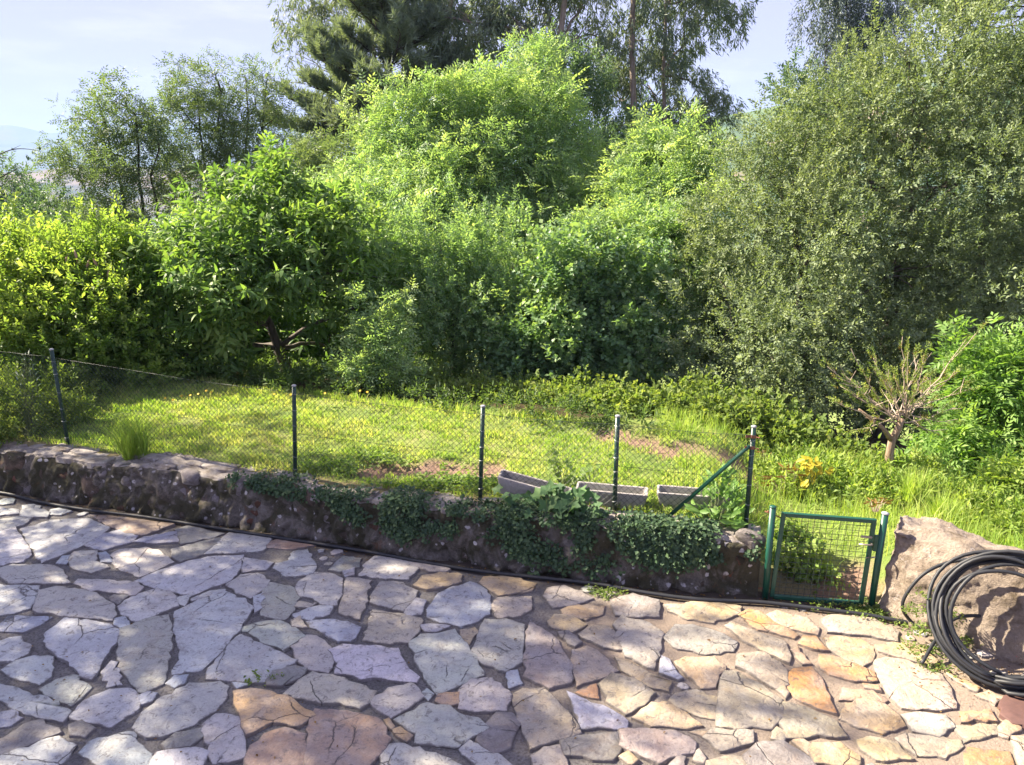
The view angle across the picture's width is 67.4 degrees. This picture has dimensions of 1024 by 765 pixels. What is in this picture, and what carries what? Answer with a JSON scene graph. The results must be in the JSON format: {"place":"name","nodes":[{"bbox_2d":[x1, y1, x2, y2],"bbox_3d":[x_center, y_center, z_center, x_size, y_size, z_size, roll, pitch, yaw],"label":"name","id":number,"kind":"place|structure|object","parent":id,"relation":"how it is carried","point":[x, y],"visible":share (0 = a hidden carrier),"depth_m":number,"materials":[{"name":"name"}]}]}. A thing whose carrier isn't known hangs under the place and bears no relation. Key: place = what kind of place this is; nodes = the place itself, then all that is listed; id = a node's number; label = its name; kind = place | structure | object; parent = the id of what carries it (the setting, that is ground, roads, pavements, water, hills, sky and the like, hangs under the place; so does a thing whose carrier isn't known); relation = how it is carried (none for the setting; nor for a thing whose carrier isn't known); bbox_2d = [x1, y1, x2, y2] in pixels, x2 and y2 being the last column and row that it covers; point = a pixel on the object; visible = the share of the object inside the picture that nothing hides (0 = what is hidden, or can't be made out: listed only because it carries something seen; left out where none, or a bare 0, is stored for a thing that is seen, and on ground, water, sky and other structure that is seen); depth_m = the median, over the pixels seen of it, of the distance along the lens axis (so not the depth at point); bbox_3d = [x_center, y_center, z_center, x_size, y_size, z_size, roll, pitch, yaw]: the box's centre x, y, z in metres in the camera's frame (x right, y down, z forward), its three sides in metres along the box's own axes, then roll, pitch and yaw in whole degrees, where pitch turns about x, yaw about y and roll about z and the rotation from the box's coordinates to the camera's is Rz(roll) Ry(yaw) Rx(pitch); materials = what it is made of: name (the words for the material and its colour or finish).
{"place":"outdoors","nodes":[
{"label":"outdoors","id":0,"kind":"place"},
{"bbox_2d":[0,165,246,224],"bbox_3d":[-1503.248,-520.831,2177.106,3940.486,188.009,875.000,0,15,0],"label":"hill","id":1,"kind":"structure","parent":0,"point":[75,184],"depth_m":2202.36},
{"bbox_2d":[0,117,594,171],"bbox_3d":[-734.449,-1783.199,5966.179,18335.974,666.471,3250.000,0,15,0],"label":"hill","id":2,"kind":"structure","parent":0,"point":[11,136],"depth_m":6128.96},
{"bbox_2d":[0,490,1023,764],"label":"patio","id":3,"kind":"structure","parent":0,"point":[338,638],"depth_m":6.89,"materials":[{"name":"stone"}]},
{"bbox_2d":[0,491,907,623],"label":"water hose","id":4,"kind":"object","parent":3,"relation":"on","point":[773,603],"visible":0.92,"depth_m":8.53,"materials":[{"name":"black rubber"}]},
{"bbox_2d":[243,581,958,685],"bbox_3d":[0.970,2.387,7.521,6.634,0.150,1.792,0,15,0],"label":"ground cover","id":5,"kind":"object","parent":3,"relation":"on","point":[876,609],"visible":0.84,"depth_m":7.74,"materials":[{"name":"green plant"}]},
{"bbox_2d":[900,586,982,647],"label":"ground cover","id":6,"kind":"object","parent":3,"relation":"on","point":[915,627],"visible":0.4,"depth_m":7.15,"materials":[{"name":"green plant"}]},
{"bbox_2d":[901,549,1023,696],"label":"hose coil","id":7,"kind":"object","parent":3,"relation":"on","point":[950,581],"visible":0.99,"depth_m":6.86,"materials":[{"name":"black rubber"}]},
{"bbox_2d":[0,225,1023,602],"bbox_3d":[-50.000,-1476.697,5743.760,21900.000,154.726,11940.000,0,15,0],"label":"ground","id":8,"kind":"structure","parent":0,"point":[692,445],"depth_m":10.65,"materials":[{"name":"green plant"}]},
{"bbox_2d":[11,349,44,437],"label":"spiky weed","id":9,"kind":"object","parent":8,"relation":"on","point":[28,415],"visible":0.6,"depth_m":11.16,"materials":[{"name":"green plant"}]},
{"bbox_2d":[0,148,60,241],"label":"round tree","id":10,"kind":"object","parent":8,"relation":"on","point":[12,184],"visible":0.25,"depth_m":30.64,"materials":[{"name":"green plant"}]},
{"bbox_2d":[0,187,134,393],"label":"bright shrub","id":11,"kind":"object","parent":8,"relation":"on","point":[13,248],"visible":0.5,"depth_m":13.33,"materials":[{"name":"green plant"}]},
{"bbox_2d":[0,171,151,264],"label":"round tree","id":12,"kind":"object","parent":8,"relation":"on","point":[36,205],"visible":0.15,"depth_m":27.37,"materials":[{"name":"green plant"}]},
{"bbox_2d":[0,189,197,398],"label":"buddleia bush","id":13,"kind":"object","parent":8,"relation":"on","point":[87,342],"visible":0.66,"depth_m":13.33,"materials":[{"name":"green plant"}]},
{"bbox_2d":[25,65,200,255],"bbox_3d":[-12.796,-5.397,25.139,5.292,9.466,3.394,0,15,0],"label":"slender tree","id":14,"kind":"object","parent":8,"relation":"on","point":[97,163],"visible":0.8,"depth_m":24.43,"materials":[{"name":"green plant"}]},
{"bbox_2d":[0,344,241,446],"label":"undergrowth","id":15,"kind":"object","parent":8,"relation":"on","point":[47,415],"visible":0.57,"depth_m":11.61,"materials":[{"name":"green plant"}]},
{"bbox_2d":[140,197,250,296],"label":"tree","id":16,"kind":"object","parent":8,"relation":"on","point":[172,219],"visible":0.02,"depth_m":19.51,"materials":[{"name":"green plant"}]},
{"bbox_2d":[139,46,255,305],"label":"slender tree","id":17,"kind":"object","parent":8,"relation":"on","point":[197,97],"visible":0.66,"depth_m":26.05,"materials":[{"name":"green plant"}]},
{"bbox_2d":[71,130,444,380],"bbox_3d":[-4.695,-1.723,16.577,6.851,6.965,7.552,0,15,0],"label":"chestnut tree","id":18,"kind":"object","parent":8,"relation":"on","point":[266,268],"visible":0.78,"depth_m":14.06,"materials":[{"name":"green plant"}]},
{"bbox_2d":[209,52,309,198],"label":"slender tree","id":19,"kind":"object","parent":8,"relation":"on","point":[251,126],"visible":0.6,"depth_m":26.48,"materials":[{"name":"green plant"}]},
{"bbox_2d":[196,344,434,382],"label":"undergrowth","id":20,"kind":"object","parent":8,"relation":"on","point":[259,362],"visible":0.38,"depth_m":15.06,"materials":[{"name":"green plant"}]},
{"bbox_2d":[267,0,377,96],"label":"eucalyptus tree","id":21,"kind":"object","parent":8,"relation":"on","point":[313,7],"visible":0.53,"depth_m":34.97,"materials":[{"name":"green plant"}]},
{"bbox_2d":[244,118,402,320],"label":"hawthorn tree","id":22,"kind":"object","parent":8,"relation":"on","point":[306,153],"visible":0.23,"depth_m":22.16,"materials":[{"name":"green plant"}]},
{"bbox_2d":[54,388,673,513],"bbox_3d":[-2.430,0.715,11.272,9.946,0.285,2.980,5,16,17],"label":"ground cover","id":23,"kind":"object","parent":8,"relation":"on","point":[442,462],"visible":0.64,"depth_m":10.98,"materials":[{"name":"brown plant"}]},
{"bbox_2d":[275,153,454,333],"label":"ash tree","id":24,"kind":"object","parent":8,"relation":"on","point":[375,195],"visible":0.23,"depth_m":17.08,"materials":[{"name":"green plant"}]},
{"bbox_2d":[259,0,479,166],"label":"pine tree","id":25,"kind":"object","parent":8,"relation":"on","point":[390,31],"visible":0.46,"depth_m":30.16,"materials":[{"name":"green plant"}]},
{"bbox_2d":[318,273,440,399],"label":"feathery sapling","id":26,"kind":"object","parent":8,"relation":"on","point":[376,332],"visible":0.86,"depth_m":13.34,"materials":[{"name":"green plant"}]},
{"bbox_2d":[0,441,765,597],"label":"retaining wall","id":27,"kind":"structure","parent":8,"relation":"on","point":[181,488],"depth_m":9.45,"materials":[{"name":"stone"}]},
{"bbox_2d":[81,409,171,459],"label":"grass tuft","id":28,"kind":"object","parent":27,"relation":"on","point":[134,443],"visible":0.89,"depth_m":10.24,"materials":[{"name":"green plant"}]},
{"bbox_2d":[0,348,759,527],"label":"chain link fence","id":29,"kind":"object","parent":27,"relation":"on","point":[751,448],"visible":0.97,"depth_m":9.19,"materials":[{"name":"green metal"}]},
{"bbox_2d":[225,466,765,581],"bbox_3d":[-0.467,1.636,8.821,6.476,0.802,0.622,4,16,15],"label":"ivy","id":30,"kind":"object","parent":27,"relation":"attached to","point":[689,549],"visible":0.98,"depth_m":8.44,"materials":[{"name":"green plant"}]},
{"bbox_2d":[758,505,888,605],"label":"garden gate","id":31,"kind":"structure","parent":27,"relation":"attached to","point":[876,543],"depth_m":7.83,"materials":[{"name":"green metal"}]},
{"bbox_2d":[283,445,497,495],"bbox_3d":[-1.371,1.119,9.780,3.024,0.266,1.204,5,16,17],"label":"ground cover","id":32,"kind":"object","parent":8,"relation":"on","point":[343,467],"visible":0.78,"depth_m":9.68,"materials":[{"name":"green plant"}]},
{"bbox_2d":[144,354,672,438],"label":"undergrowth","id":33,"kind":"object","parent":8,"relation":"on","point":[571,406],"visible":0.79,"depth_m":12.46,"materials":[{"name":"green plant"}]},
{"bbox_2d":[318,58,545,268],"bbox_3d":[-2.104,-4.098,20.161,6.117,8.514,5.023,0,15,0],"label":"ash tree","id":34,"kind":"object","parent":8,"relation":"on","point":[432,113],"visible":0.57,"depth_m":19.21,"materials":[{"name":"green plant"}]},
{"bbox_2d":[118,241,782,387],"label":"undergrowth","id":35,"kind":"object","parent":8,"relation":"on","point":[703,360],"visible":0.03,"depth_m":18.25,"materials":[{"name":"green plant"}]},
{"bbox_2d":[353,169,560,382],"bbox_3d":[-1.314,-1.572,16.639,4.484,5.924,5.137,-12,19,-36],"label":"mixed thicket","id":36,"kind":"object","parent":8,"relation":"on","point":[466,252],"visible":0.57,"depth_m":15.52,"materials":[{"name":"green plant"}]},
{"bbox_2d":[405,0,508,355],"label":"eucalyptus tree","id":37,"kind":"object","parent":8,"relation":"on","point":[454,5],"visible":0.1,"depth_m":34.34,"materials":[{"name":"green plant"}]},
{"bbox_2d":[190,81,748,381],"bbox_3d":[-1.441,-4.332,23.126,17.138,9.378,7.725,0,15,0],"label":"oak tree","id":38,"kind":"object","parent":8,"relation":"on","point":[628,113],"visible":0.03,"depth_m":24.23,"materials":[{"name":"green plant"}]},
{"bbox_2d":[407,0,629,109],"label":"eucalyptus tree","id":39,"kind":"object","parent":8,"relation":"on","point":[497,18],"visible":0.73,"depth_m":30.70,"materials":[{"name":"green plant"}]},
{"bbox_2d":[418,23,619,283],"bbox_3d":[0.505,-4.500,20.584,5.165,10.016,6.330,8,17,27],"label":"ash tree","id":40,"kind":"object","parent":8,"relation":"on","point":[550,190],"visible":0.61,"depth_m":19.58,"materials":[{"name":"green plant"}]},
{"bbox_2d":[498,469,571,502],"bbox_3d":[0.270,1.238,8.824,0.848,0.366,0.250,3,16,12],"label":"concrete trough","id":41,"kind":"object","parent":8,"relation":"on","point":[512,485],"visible":0.54,"depth_m":8.78,"materials":[{"name":"grey concrete"}]},
{"bbox_2d":[492,479,607,530],"bbox_3d":[0.429,1.408,8.559,1.415,0.651,0.516,5,16,17],"label":"broad leaved plant","id":42,"kind":"object","parent":8,"relation":"on","point":[563,498],"visible":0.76,"depth_m":8.46,"materials":[{"name":"green plant"}]},
{"bbox_2d":[463,494,667,527],"bbox_3d":[0.578,1.489,8.470,2.461,0.247,0.616,4,16,13],"label":"ground cover","id":43,"kind":"object","parent":8,"relation":"on","point":[478,504],"visible":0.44,"depth_m":8.43,"materials":[{"name":"green plant"}]},
{"bbox_2d":[547,448,583,484],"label":"seedling shrub","id":44,"kind":"object","parent":8,"relation":"on","point":[558,473],"visible":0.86,"depth_m":9.30,"materials":[{"name":"green plant"}]},
{"bbox_2d":[504,15,642,278],"bbox_3d":[1.982,-5.214,24.517,5.187,12.378,5.667,0,15,0],"label":"oak tree","id":45,"kind":"object","parent":8,"relation":"on","point":[578,65],"visible":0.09,"depth_m":23.93,"materials":[{"name":"green plant"}]},
{"bbox_2d":[465,204,702,390],"bbox_3d":[1.692,-1.192,15.313,3.862,4.576,4.522,12,19,38],"label":"hazel bush","id":46,"kind":"object","parent":8,"relation":"on","point":[604,313],"visible":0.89,"depth_m":14.79,"materials":[{"name":"green plant"}]},
{"bbox_2d":[580,464,599,481],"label":"seedling shrub","id":47,"kind":"object","parent":8,"relation":"on","point":[589,468],"visible":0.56,"depth_m":9.33,"materials":[{"name":"green plant"}]},
{"bbox_2d":[576,481,647,509],"bbox_3d":[1.153,1.315,8.880,0.820,0.216,0.250,3,15,11],"label":"concrete trough","id":48,"kind":"object","parent":8,"relation":"on","point":[619,491],"visible":0.62,"depth_m":8.80,"materials":[{"name":"grey concrete"}]},
{"bbox_2d":[368,359,883,462],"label":"undergrowth","id":49,"kind":"object","parent":8,"relation":"on","point":[788,425],"visible":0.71,"depth_m":12.27,"materials":[{"name":"green plant"}]},
{"bbox_2d":[547,183,733,354],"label":"ash tree","id":50,"kind":"object","parent":8,"relation":"on","point":[652,225],"visible":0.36,"depth_m":16.51,"materials":[{"name":"green plant"}]},
{"bbox_2d":[578,97,757,345],"bbox_3d":[3.671,-3.101,18.743,4.467,7.562,5.170,9,18,29],"label":"ash tree","id":51,"kind":"object","parent":8,"relation":"on","point":[671,156],"visible":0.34,"depth_m":18.30,"materials":[{"name":"green plant"}]},
{"bbox_2d":[584,0,762,388],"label":"eucalyptus tree","id":52,"kind":"object","parent":8,"relation":"on","point":[662,60],"visible":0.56,"depth_m":32.78,"materials":[{"name":"green plant"}]},
{"bbox_2d":[657,485,728,512],"bbox_3d":[2.063,1.338,8.796,0.800,0.205,0.250,3,15,11],"label":"concrete trough","id":53,"kind":"object","parent":8,"relation":"on","point":[674,497],"visible":0.57,"depth_m":8.73,"materials":[{"name":"grey concrete"}]},
{"bbox_2d":[680,459,755,529],"bbox_3d":[2.246,1.321,8.511,0.889,0.873,0.797,0,15,0],"label":"dahlia plant","id":54,"kind":"object","parent":8,"relation":"on","point":[733,520],"visible":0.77,"depth_m":8.39,"materials":[{"name":"green plant"}]},
{"bbox_2d":[761,461,808,494],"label":"withered plant","id":55,"kind":"object","parent":8,"relation":"on","point":[785,475],"visible":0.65,"depth_m":10.11,"materials":[{"name":"green plant"}]},
{"bbox_2d":[771,517,849,593],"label":"undergrowth","id":56,"kind":"object","parent":8,"relation":"on","point":[806,550],"visible":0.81,"depth_m":8.40,"materials":[{"name":"green plant"}]},
{"bbox_2d":[755,46,869,408],"bbox_3d":[8.656,-3.923,23.014,3.206,11.677,3.592,0,15,0],"label":"goat willow","id":57,"kind":"object","parent":8,"relation":"on","point":[798,72],"visible":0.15,"depth_m":22.24,"materials":[{"name":"green plant"}]},
{"bbox_2d":[795,455,833,492],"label":"yellow plant","id":58,"kind":"object","parent":8,"relation":"on","point":[811,464],"visible":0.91,"depth_m":9.93,"materials":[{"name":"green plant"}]},
{"bbox_2d":[631,0,1023,441],"bbox_3d":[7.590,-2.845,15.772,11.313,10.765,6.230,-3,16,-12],"label":"sallow tree","id":59,"kind":"object","parent":8,"relation":"on","point":[983,279],"visible":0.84,"depth_m":14.95,"materials":[{"name":"green plant"}]},
{"bbox_2d":[653,400,1023,567],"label":"wild grass","id":60,"kind":"structure","parent":8,"relation":"on","point":[963,523],"depth_m":9.53,"materials":[{"name":"green plant"}]},
{"bbox_2d":[809,486,871,508],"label":"yellow plant","id":61,"kind":"object","parent":8,"relation":"on","point":[833,498],"visible":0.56,"depth_m":9.73,"materials":[{"name":"green plant"}]},
{"bbox_2d":[785,0,923,426],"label":"weeping birch","id":62,"kind":"object","parent":8,"relation":"on","point":[855,14],"visible":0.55,"depth_m":27.18,"materials":[{"name":"green plant"}]},
{"bbox_2d":[863,497,893,512],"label":"withered plant","id":63,"kind":"object","parent":8,"relation":"on","point":[884,501],"visible":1,"depth_m":8.87,"materials":[{"name":"beige plant"}]},
{"bbox_2d":[743,440,1023,544],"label":"undergrowth","id":64,"kind":"object","parent":8,"relation":"on","point":[1011,503],"visible":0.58,"depth_m":10.00,"materials":[{"name":"green plant"}]},
{"bbox_2d":[818,318,988,464],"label":"fruit tree","id":65,"kind":"object","parent":8,"relation":"on","point":[892,437],"visible":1,"depth_m":10.22,"materials":[{"name":"brown plant"}]},
{"bbox_2d":[883,459,947,503],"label":"grass tuft","id":66,"kind":"object","parent":8,"relation":"on","point":[920,481],"visible":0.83,"depth_m":9.55,"materials":[{"name":"plant"}]},
{"bbox_2d":[885,484,973,523],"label":"grass tuft","id":67,"kind":"object","parent":8,"relation":"on","point":[938,504],"visible":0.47,"depth_m":8.77,"materials":[{"name":"green plant"}]},
{"bbox_2d":[857,0,1023,296],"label":"willow tree","id":68,"kind":"object","parent":8,"relation":"on","point":[919,3],"visible":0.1,"depth_m":27.08,"materials":[{"name":"green plant"}]},
{"bbox_2d":[878,515,1023,665],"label":"boulder","id":69,"kind":"object","parent":8,"relation":"on","point":[995,601],"visible":0.71,"depth_m":7.32,"materials":[{"name":"beige stone"}]},
{"bbox_2d":[881,308,1023,479],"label":"elder bush","id":70,"kind":"object","parent":8,"relation":"on","point":[992,414],"visible":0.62,"depth_m":11.24,"materials":[{"name":"green plant"}]},
{"bbox_2d":[958,442,1023,498],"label":"elder seedling","id":71,"kind":"object","parent":8,"relation":"on","point":[1009,474],"visible":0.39,"depth_m":9.73,"materials":[{"name":"green plant"}]},
{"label":"shade tree","id":72,"kind":"object","parent":8,"relation":"on","visible":0},
{"bbox_2d":[0,146,40,180],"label":"hanging twig","id":73,"kind":"object","parent":72,"relation":"attached to","point":[28,158],"visible":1,"depth_m":8.25,"materials":[{"name":"grey plant"}]},
{"bbox_2d":[0,0,1023,132],"label":"sky","id":74,"kind":"structure","parent":0,"point":[46,46],"materials":[{"name":"white"}]},
{"bbox_2d":[676,75,1023,244],"bbox_3d":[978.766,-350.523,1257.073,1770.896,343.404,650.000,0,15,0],"label":"hill","id":75,"kind":"structure","parent":0,"point":[736,132],"depth_m":1326.87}
]}

